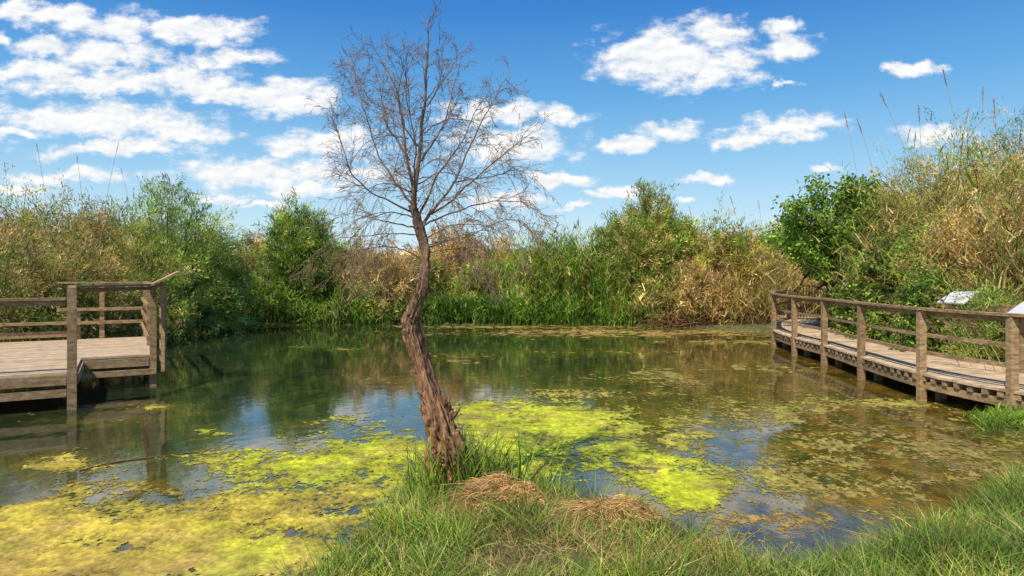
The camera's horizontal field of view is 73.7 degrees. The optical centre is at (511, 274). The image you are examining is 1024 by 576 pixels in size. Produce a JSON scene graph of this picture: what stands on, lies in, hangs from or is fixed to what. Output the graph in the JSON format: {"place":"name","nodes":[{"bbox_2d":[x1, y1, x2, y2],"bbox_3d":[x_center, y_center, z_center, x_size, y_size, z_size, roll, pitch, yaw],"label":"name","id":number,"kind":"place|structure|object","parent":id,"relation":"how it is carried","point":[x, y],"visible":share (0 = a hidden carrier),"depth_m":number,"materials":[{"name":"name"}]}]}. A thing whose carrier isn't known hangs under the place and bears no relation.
{"place":"outdoors","nodes":[
{"label":"outdoors","id":0,"kind":"place"},
{"bbox_2d":[0,325,1023,575],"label":"water","id":1,"kind":"structure","parent":0,"point":[268,387],"depth_m":10.40,"materials":[{"name":"green liquid"}]},
{"bbox_2d":[0,281,160,409],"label":"viewing platform","id":2,"kind":"structure","parent":1,"relation":"in","point":[45,360],"depth_m":12.41,"materials":[{"name":"brown wood"}]},
{"bbox_2d":[144,271,180,370],"bbox_3d":[-6.611,0.859,12.900,0.579,1.863,0.875,0,0,-30],"label":"information sign","id":3,"kind":"object","parent":2,"relation":"on","point":[163,326],"visible":0.93,"depth_m":12.63,"materials":[{"name":"brown wood"}]},
{"bbox_2d":[79,450,208,471],"bbox_3d":[-4.095,2.064,7.646,1.294,0.019,0.156,0,0,-40],"label":"floating stick","id":4,"kind":"object","parent":1,"relation":"on","point":[135,459],"visible":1,"depth_m":7.61,"materials":[{"name":"brown wood"}]},
{"bbox_2d":[0,325,1023,575],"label":"algae","id":5,"kind":"object","parent":1,"relation":"on","point":[34,535],"visible":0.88,"depth_m":6.84,"materials":[{"name":"green plant"}]},
{"bbox_2d":[769,289,1023,412],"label":"boardwalk","id":6,"kind":"structure","parent":1,"relation":"in","point":[920,367],"depth_m":11.94,"materials":[{"name":"brown wood"}]},
{"bbox_2d":[937,291,975,354],"bbox_3d":[8.632,0.967,13.200,0.487,1.286,0.525,0,0,-22],"label":"information sign","id":7,"kind":"object","parent":6,"relation":"on","point":[948,299],"visible":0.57,"depth_m":13.24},
{"bbox_2d":[1007,301,1023,372],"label":"information sign","id":8,"kind":"object","parent":6,"relation":"on","point":[1019,309],"visible":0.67,"depth_m":11.21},
{"bbox_2d":[0,0,1023,255],"label":"sky","id":9,"kind":"structure","parent":0,"point":[735,99],"materials":[{"name":"blue"}]},
{"bbox_2d":[234,318,1023,575],"bbox_3d":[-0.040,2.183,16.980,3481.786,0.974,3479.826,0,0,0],"label":"ground","id":10,"kind":"structure","parent":0,"point":[756,327],"depth_m":4.85,"materials":[{"name":"brown plant"}]},
{"bbox_2d":[4,163,11,251],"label":"plume reed","id":11,"kind":"object","parent":10,"relation":"on","point":[8,203],"visible":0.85,"depth_m":18.00,"materials":[{"name":"beige plant"}]},
{"bbox_2d":[36,143,49,236],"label":"plume reed","id":12,"kind":"object","parent":10,"relation":"on","point":[43,185],"visible":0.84,"depth_m":19.00,"materials":[{"name":"brown plant"}]},
{"bbox_2d":[0,232,105,341],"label":"tamarisk bush","id":13,"kind":"object","parent":10,"relation":"on","point":[80,297],"visible":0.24,"depth_m":17.11,"materials":[{"name":"green plant"}]},
{"bbox_2d":[0,163,109,341],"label":"tamarisk bush","id":14,"kind":"object","parent":10,"relation":"on","point":[25,252],"visible":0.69,"depth_m":16.37,"materials":[{"name":"green plant"}]},
{"bbox_2d":[0,177,148,337],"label":"tamarisk bush","id":15,"kind":"object","parent":10,"relation":"on","point":[26,217],"visible":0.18,"depth_m":20.21,"materials":[{"name":"green plant"}]},
{"bbox_2d":[5,218,157,340],"bbox_3d":[-11.952,0.954,18.537,4.243,5.085,3.913,0,0,0],"label":"tamarisk bush","id":16,"kind":"object","parent":10,"relation":"on","point":[108,275],"visible":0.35,"depth_m":18.25,"materials":[{"name":"green plant"}]},
{"bbox_2d":[77,156,86,261],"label":"plume reed","id":17,"kind":"object","parent":10,"relation":"on","point":[82,204],"visible":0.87,"depth_m":19.20,"materials":[{"name":"beige plant"}]},
{"bbox_2d":[0,168,166,334],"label":"tamarisk bush","id":18,"kind":"object","parent":10,"relation":"on","point":[103,228],"visible":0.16,"depth_m":20.44,"materials":[{"name":"green plant"}]},
{"bbox_2d":[97,142,118,264],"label":"plume reed","id":19,"kind":"object","parent":10,"relation":"on","point":[107,194],"visible":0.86,"depth_m":19.50,"materials":[{"name":"beige plant"}]},
{"bbox_2d":[45,187,184,318],"bbox_3d":[-13.430,0.046,23.066,4.855,5.921,4.770,0,0,-24],"label":"tamarisk bush","id":20,"kind":"object","parent":10,"relation":"on","point":[112,206],"visible":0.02,"depth_m":22.66,"materials":[{"name":"green plant"}]},
{"bbox_2d":[0,228,288,325],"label":"reeds","id":21,"kind":"object","parent":10,"relation":"on","point":[269,272],"visible":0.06,"depth_m":27.39,"materials":[{"name":"green plant"}]},
{"bbox_2d":[83,225,219,346],"bbox_3d":[-11.117,0.847,20.496,4.496,4.817,4.197,0,0,42],"label":"tamarisk bush","id":22,"kind":"object","parent":10,"relation":"on","point":[142,275],"visible":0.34,"depth_m":20.47,"materials":[{"name":"green plant"}]},
{"bbox_2d":[88,172,261,339],"bbox_3d":[-11.687,-0.178,23.473,5.797,6.854,5.552,0,0,-41],"label":"tamarisk tree","id":23,"kind":"object","parent":10,"relation":"on","point":[202,246],"visible":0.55,"depth_m":23.08,"materials":[{"name":"green plant"}]},
{"bbox_2d":[172,215,269,334],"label":"tamarisk bush","id":24,"kind":"object","parent":10,"relation":"on","point":[241,279],"visible":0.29,"depth_m":24.75,"materials":[{"name":"green plant"}]},
{"bbox_2d":[226,226,274,282],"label":"tamarisk bush","id":25,"kind":"object","parent":10,"relation":"on","point":[259,241],"visible":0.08,"depth_m":31.95,"materials":[{"name":"green plant"}]},
{"bbox_2d":[244,187,341,320],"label":"tamarisk bush","id":26,"kind":"object","parent":10,"relation":"on","point":[283,261],"visible":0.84,"depth_m":28.04,"materials":[{"name":"green plant"}]},
{"bbox_2d":[283,207,357,310],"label":"tamarisk bush","id":27,"kind":"object","parent":10,"relation":"on","point":[335,248],"visible":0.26,"depth_m":28.62,"materials":[{"name":"green plant"}]},
{"bbox_2d":[228,262,435,325],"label":"reeds","id":28,"kind":"object","parent":10,"relation":"on","point":[334,300],"visible":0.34,"depth_m":28.06,"materials":[{"name":"green plant"}]},
{"bbox_2d":[315,225,394,320],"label":"dry bush","id":29,"kind":"object","parent":10,"relation":"on","point":[350,255],"visible":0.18,"depth_m":28.83,"materials":[{"name":"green plant"}]},
{"bbox_2d":[354,238,428,323],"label":"dry bush","id":30,"kind":"object","parent":10,"relation":"on","point":[410,288],"visible":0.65,"depth_m":28.37,"materials":[{"name":"brown plant"}]},
{"bbox_2d":[393,248,455,299],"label":"tamarisk bush","id":31,"kind":"object","parent":10,"relation":"on","point":[438,287],"visible":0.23,"depth_m":30.57,"materials":[{"name":"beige plant"}]},
{"bbox_2d":[286,0,565,497],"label":"bare tree","id":32,"kind":"object","parent":10,"relation":"on","point":[436,407],"visible":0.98,"depth_m":6.07,"materials":[{"name":"brown plant"}]},
{"bbox_2d":[327,284,564,324],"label":"reeds","id":33,"kind":"object","parent":10,"relation":"on","point":[450,308],"visible":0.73,"depth_m":28.10,"materials":[{"name":"green plant"}]},
{"bbox_2d":[402,218,498,295],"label":"tamarisk bush","id":34,"kind":"object","parent":10,"relation":"on","point":[452,260],"visible":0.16,"depth_m":31.94,"materials":[{"name":"brown plant"}]},
{"bbox_2d":[440,252,514,322],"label":"tamarisk bush","id":35,"kind":"object","parent":10,"relation":"on","point":[459,289],"visible":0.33,"depth_m":29.31,"materials":[{"name":"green plant"}]},
{"bbox_2d":[437,461,566,516],"bbox_3d":[-0.091,1.859,5.510,1.226,0.634,1.189,0,0,37],"label":"dead grass heap","id":36,"kind":"object","parent":10,"relation":"on","point":[487,481],"visible":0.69,"depth_m":5.54,"materials":[{"name":"brown plant"}]},
{"bbox_2d":[477,232,526,268],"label":"tamarisk bush","id":37,"kind":"object","parent":10,"relation":"on","point":[500,244],"visible":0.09,"depth_m":32.58,"materials":[{"name":"brown plant"}]},
{"bbox_2d":[232,248,773,284],"bbox_3d":[-0.998,-0.016,38.505,66.539,4.131,11.591,0,0,0],"label":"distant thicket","id":38,"kind":"object","parent":10,"relation":"on","point":[412,256],"depth_m":38.90,"materials":[{"name":"brown plant"}]},
{"bbox_2d":[25,159,1019,259],"bbox_3d":[-2.968,-0.771,24.104,47.564,5.550,16.030,0,0,4],"label":"side thicket","id":39,"kind":"object","parent":10,"relation":"on","point":[831,219],"depth_m":27.48,"materials":[{"name":"green plant"}]},
{"bbox_2d":[469,219,697,325],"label":"reeds","id":40,"kind":"object","parent":10,"relation":"on","point":[568,266],"visible":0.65,"depth_m":28.30,"materials":[{"name":"green plant"}]},
{"bbox_2d":[582,209,643,296],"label":"tamarisk bush","id":41,"kind":"object","parent":10,"relation":"on","point":[608,236],"visible":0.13,"depth_m":29.17,"materials":[{"name":"green plant"}]},
{"bbox_2d":[550,487,689,536],"bbox_3d":[0.768,1.940,5.426,1.372,0.577,1.161,0,0,-15],"label":"dead grass heap","id":42,"kind":"object","parent":10,"relation":"on","point":[620,501],"visible":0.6,"depth_m":5.28,"materials":[{"name":"brown plant"}]},
{"bbox_2d":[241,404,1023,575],"bbox_3d":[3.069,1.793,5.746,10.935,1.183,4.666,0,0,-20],"label":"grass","id":43,"kind":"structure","parent":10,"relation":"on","point":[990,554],"depth_m":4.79,"materials":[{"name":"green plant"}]},
{"bbox_2d":[593,176,703,320],"bbox_3d":[5.889,-0.834,28.887,4.998,6.785,5.476,0,0,0],"label":"tamarisk tree","id":44,"kind":"object","parent":10,"relation":"on","point":[655,224],"visible":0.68,"depth_m":28.06,"materials":[{"name":"green plant"}]},
{"bbox_2d":[623,248,700,324],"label":"tamarisk bush","id":45,"kind":"object","parent":10,"relation":"on","point":[659,286],"visible":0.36,"depth_m":27.57,"materials":[{"name":"green plant"}]},
{"bbox_2d":[639,306,686,327],"bbox_3d":[6.061,1.756,27.062,2.350,1.129,1.481,0,0,0],"label":"brushwood pile","id":46,"kind":"object","parent":10,"relation":"on","point":[659,323],"visible":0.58,"depth_m":26.75,"materials":[{"name":"brown plant"}]},
{"bbox_2d":[642,308,705,327],"bbox_3d":[6.317,1.710,26.863,2.486,0.845,1.371,0,0,12],"label":"brushwood pile","id":47,"kind":"object","parent":10,"relation":"on","point":[668,322],"visible":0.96,"depth_m":26.71,"materials":[{"name":"brown plant"}]},
{"bbox_2d":[660,306,718,325],"bbox_3d":[6.699,1.411,26.769,2.710,1.103,1.459,0,0,0],"label":"brushwood pile","id":48,"kind":"object","parent":10,"relation":"on","point":[684,321],"visible":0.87,"depth_m":26.65,"materials":[{"name":"brown plant"}]},
{"bbox_2d":[670,210,714,268],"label":"tamarisk bush","id":49,"kind":"object","parent":10,"relation":"on","point":[688,226],"visible":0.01,"depth_m":29.37,"materials":[{"name":"green plant"}]},
{"bbox_2d":[644,529,746,568],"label":"grass","id":50,"kind":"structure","parent":10,"relation":"on","point":[708,552],"depth_m":4.77,"materials":[{"name":"green plant"}]},
{"bbox_2d":[659,307,734,324],"bbox_3d":[7.225,1.542,26.691,3.022,0.851,1.536,0,0,0],"label":"brushwood pile","id":51,"kind":"object","parent":10,"relation":"on","point":[697,315],"visible":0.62,"depth_m":26.64,"materials":[{"name":"brown plant"}]},
{"bbox_2d":[665,258,733,324],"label":"tamarisk bush","id":52,"kind":"object","parent":10,"relation":"on","point":[701,269],"visible":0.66,"depth_m":26.77,"materials":[{"name":"beige plant"}]},
{"bbox_2d":[592,240,830,327],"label":"reeds","id":53,"kind":"object","parent":10,"relation":"on","point":[765,306],"visible":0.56,"depth_m":26.42,"materials":[{"name":"beige plant"}]},
{"bbox_2d":[690,306,742,326],"bbox_3d":[7.864,1.583,26.599,1.760,0.961,2.140,0,0,-21],"label":"brushwood pile","id":54,"kind":"object","parent":10,"relation":"on","point":[717,322],"visible":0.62,"depth_m":26.49,"materials":[{"name":"brown plant"}]},
{"bbox_2d":[702,311,748,323],"bbox_3d":[8.181,1.516,26.678,2.314,0.908,1.490,0,0,17],"label":"brushwood pile","id":55,"kind":"object","parent":10,"relation":"on","point":[727,317],"visible":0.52,"depth_m":26.45,"materials":[{"name":"brown plant"}]},
{"bbox_2d":[674,193,779,321],"bbox_3d":[8.946,-0.378,29.015,5.156,6.448,5.110,0,0,0],"label":"tamarisk bush","id":56,"kind":"object","parent":10,"relation":"on","point":[712,248],"visible":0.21,"depth_m":27.87,"materials":[{"name":"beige plant"}]},
{"bbox_2d":[706,298,753,321],"bbox_3d":[8.469,1.361,26.732,1.634,1.056,2.305,0,0,-37],"label":"brushwood pile","id":57,"kind":"object","parent":10,"relation":"on","point":[732,313],"visible":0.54,"depth_m":26.47,"materials":[{"name":"brown plant"}]},
{"bbox_2d":[728,310,769,323],"bbox_3d":[9.540,1.541,26.654,2.378,0.787,1.546,0,0,0],"label":"brushwood pile","id":58,"kind":"object","parent":10,"relation":"on","point":[748,320],"visible":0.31,"depth_m":26.31,"materials":[{"name":"brown plant"}]},
{"bbox_2d":[704,210,797,321],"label":"tamarisk bush","id":59,"kind":"object","parent":10,"relation":"on","point":[741,262],"visible":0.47,"depth_m":27.07,"materials":[{"name":"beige plant"}]},
{"bbox_2d":[754,218,825,308],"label":"tamarisk bush","id":60,"kind":"object","parent":10,"relation":"on","point":[765,229],"visible":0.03,"depth_m":28.67,"materials":[{"name":"green plant"}]},
{"bbox_2d":[767,284,831,317],"bbox_3d":[11.850,1.002,26.282,3.500,1.255,1.635,0,0,0],"label":"footbridge","id":61,"kind":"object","parent":10,"relation":"on","point":[798,316],"visible":0.17,"depth_m":25.48,"materials":[{"name":"brown wood"}]},
{"bbox_2d":[809,265,849,326],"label":"tamarisk bush","id":62,"kind":"object","parent":10,"relation":"on","point":[827,296],"visible":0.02,"depth_m":21.09,"materials":[{"name":"green plant"}]},
{"bbox_2d":[755,169,913,312],"bbox_3d":[9.830,-0.450,20.328,4.747,5.501,4.423,0,0,23],"label":"leafy tree","id":63,"kind":"object","parent":10,"relation":"on","point":[787,237],"visible":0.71,"depth_m":19.79,"materials":[{"name":"green plant"}]},
{"bbox_2d":[679,141,1023,336],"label":"reeds","id":64,"kind":"object","parent":10,"relation":"on","point":[1020,288],"visible":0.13,"depth_m":14.46,"materials":[{"name":"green plant"}]},
{"bbox_2d":[828,250,878,334],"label":"broadleaf shrub","id":65,"kind":"object","parent":10,"relation":"on","point":[844,313],"visible":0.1,"depth_m":18.33,"materials":[{"name":"green plant"}]},
{"bbox_2d":[844,112,865,237],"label":"plume reed","id":66,"kind":"object","parent":10,"relation":"on","point":[854,160],"visible":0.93,"depth_m":19.00,"materials":[{"name":"brown plant"}]},
{"bbox_2d":[856,118,886,234],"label":"plume reed","id":67,"kind":"object","parent":10,"relation":"on","point":[870,161],"visible":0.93,"depth_m":18.40,"materials":[{"name":"brown plant"}]},
{"bbox_2d":[843,215,933,342],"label":"broadleaf shrub","id":68,"kind":"object","parent":10,"relation":"on","point":[878,334],"visible":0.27,"depth_m":16.55,"materials":[{"name":"green plant"}]},
{"bbox_2d":[893,127,911,226],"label":"plume reed","id":69,"kind":"object","parent":10,"relation":"on","point":[905,149],"visible":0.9,"depth_m":19.00,"materials":[{"name":"brown plant"}]},
{"bbox_2d":[880,92,929,239],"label":"plume reed","id":70,"kind":"object","parent":10,"relation":"on","point":[903,146],"visible":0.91,"depth_m":17.00,"materials":[{"name":"brown plant"}]},
{"bbox_2d":[834,134,978,310],"bbox_3d":[11.708,-0.742,19.494,4.532,6.738,4.694,0,0,-32],"label":"tamarisk bush","id":71,"kind":"object","parent":10,"relation":"on","point":[919,187],"visible":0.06,"depth_m":19.18,"materials":[{"name":"green plant"}]},
{"bbox_2d":[910,133,915,213],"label":"plume reed","id":72,"kind":"object","parent":10,"relation":"on","point":[913,160],"visible":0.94,"depth_m":18.50,"materials":[{"name":"brown plant"}]},
{"bbox_2d":[917,104,923,217],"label":"plume reed","id":73,"kind":"object","parent":10,"relation":"on","point":[921,153],"visible":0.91,"depth_m":17.50,"materials":[{"name":"brown plant"}]},
{"bbox_2d":[828,106,1023,316],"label":"tamarisk bush","id":74,"kind":"object","parent":10,"relation":"on","point":[895,202],"visible":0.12,"depth_m":17.95,"materials":[{"name":"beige plant"}]},
{"bbox_2d":[879,246,972,353],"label":"broadleaf shrub","id":75,"kind":"object","parent":10,"relation":"on","point":[909,297],"visible":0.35,"depth_m":14.41,"materials":[{"name":"green plant"}]},
{"bbox_2d":[867,175,1007,342],"bbox_3d":[10.078,0.187,15.099,3.209,5.011,3.741,0,0,0],"label":"tamarisk bush","id":76,"kind":"object","parent":10,"relation":"on","point":[906,265],"visible":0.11,"depth_m":15.39,"materials":[{"name":"green plant"}]},
{"bbox_2d":[928,320,959,365],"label":"plume reed","id":77,"kind":"object","parent":10,"relation":"on","point":[937,331],"visible":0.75,"depth_m":11.99,"materials":[{"name":"plant"}]},
{"bbox_2d":[928,303,971,365],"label":"plume reed","id":78,"kind":"object","parent":10,"relation":"on","point":[942,318],"visible":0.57,"depth_m":11.99,"materials":[{"name":"plant"}]},
{"bbox_2d":[942,68,968,209],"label":"plume reed","id":79,"kind":"object","parent":10,"relation":"on","point":[955,126],"visible":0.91,"depth_m":16.00,"materials":[{"name":"brown plant"}]},
{"bbox_2d":[894,156,1023,351],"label":"tamarisk bush","id":80,"kind":"object","parent":10,"relation":"on","point":[955,219],"visible":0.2,"depth_m":14.28,"materials":[{"name":"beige plant"}]},
{"bbox_2d":[894,96,1023,239],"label":"tamarisk bush","id":81,"kind":"object","parent":10,"relation":"on","point":[1015,168],"visible":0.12,"depth_m":16.40,"materials":[{"name":"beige plant"}]},
{"bbox_2d":[956,107,969,181],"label":"plume reed","id":82,"kind":"object","parent":10,"relation":"on","point":[964,129],"visible":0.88,"depth_m":17.20,"materials":[{"name":"brown plant"}]},
{"bbox_2d":[937,297,995,395],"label":"plume reed","id":83,"kind":"object","parent":10,"relation":"on","point":[947,307],"visible":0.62,"depth_m":11.60,"materials":[{"name":"plant"}]},
{"bbox_2d":[950,305,995,371],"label":"plume reed","id":84,"kind":"object","parent":10,"relation":"on","point":[964,320],"visible":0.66,"depth_m":11.29,"materials":[{"name":"green plant"}]},
{"bbox_2d":[940,264,1022,361],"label":"tamarisk bush","id":85,"kind":"object","parent":10,"relation":"on","point":[978,303],"visible":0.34,"depth_m":12.65,"materials":[{"name":"green plant"}]},
{"bbox_2d":[980,85,984,203],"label":"plume reed","id":86,"kind":"object","parent":10,"relation":"on","point":[981,134],"visible":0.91,"depth_m":16.40,"materials":[{"name":"brown plant"}]},
{"bbox_2d":[946,156,1023,350],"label":"tamarisk bush","id":87,"kind":"object","parent":10,"relation":"on","point":[1005,225],"visible":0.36,"depth_m":13.81,"materials":[{"name":"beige plant"}]},
{"bbox_2d":[968,319,1004,372],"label":"plume reed","id":88,"kind":"object","parent":10,"relation":"on","point":[978,329],"visible":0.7,"depth_m":11.20,"materials":[{"name":"plant"}]},
{"bbox_2d":[962,401,1023,433],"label":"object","id":89,"kind":"object","parent":10,"relation":"on","point":[1001,412],"visible":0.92,"depth_m":9.21,"materials":[{"name":"green plant"}]},
{"bbox_2d":[993,98,1001,200],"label":"plume reed","id":90,"kind":"object","parent":10,"relation":"on","point":[997,140],"visible":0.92,"depth_m":15.50,"materials":[{"name":"brown plant"}]}
]}

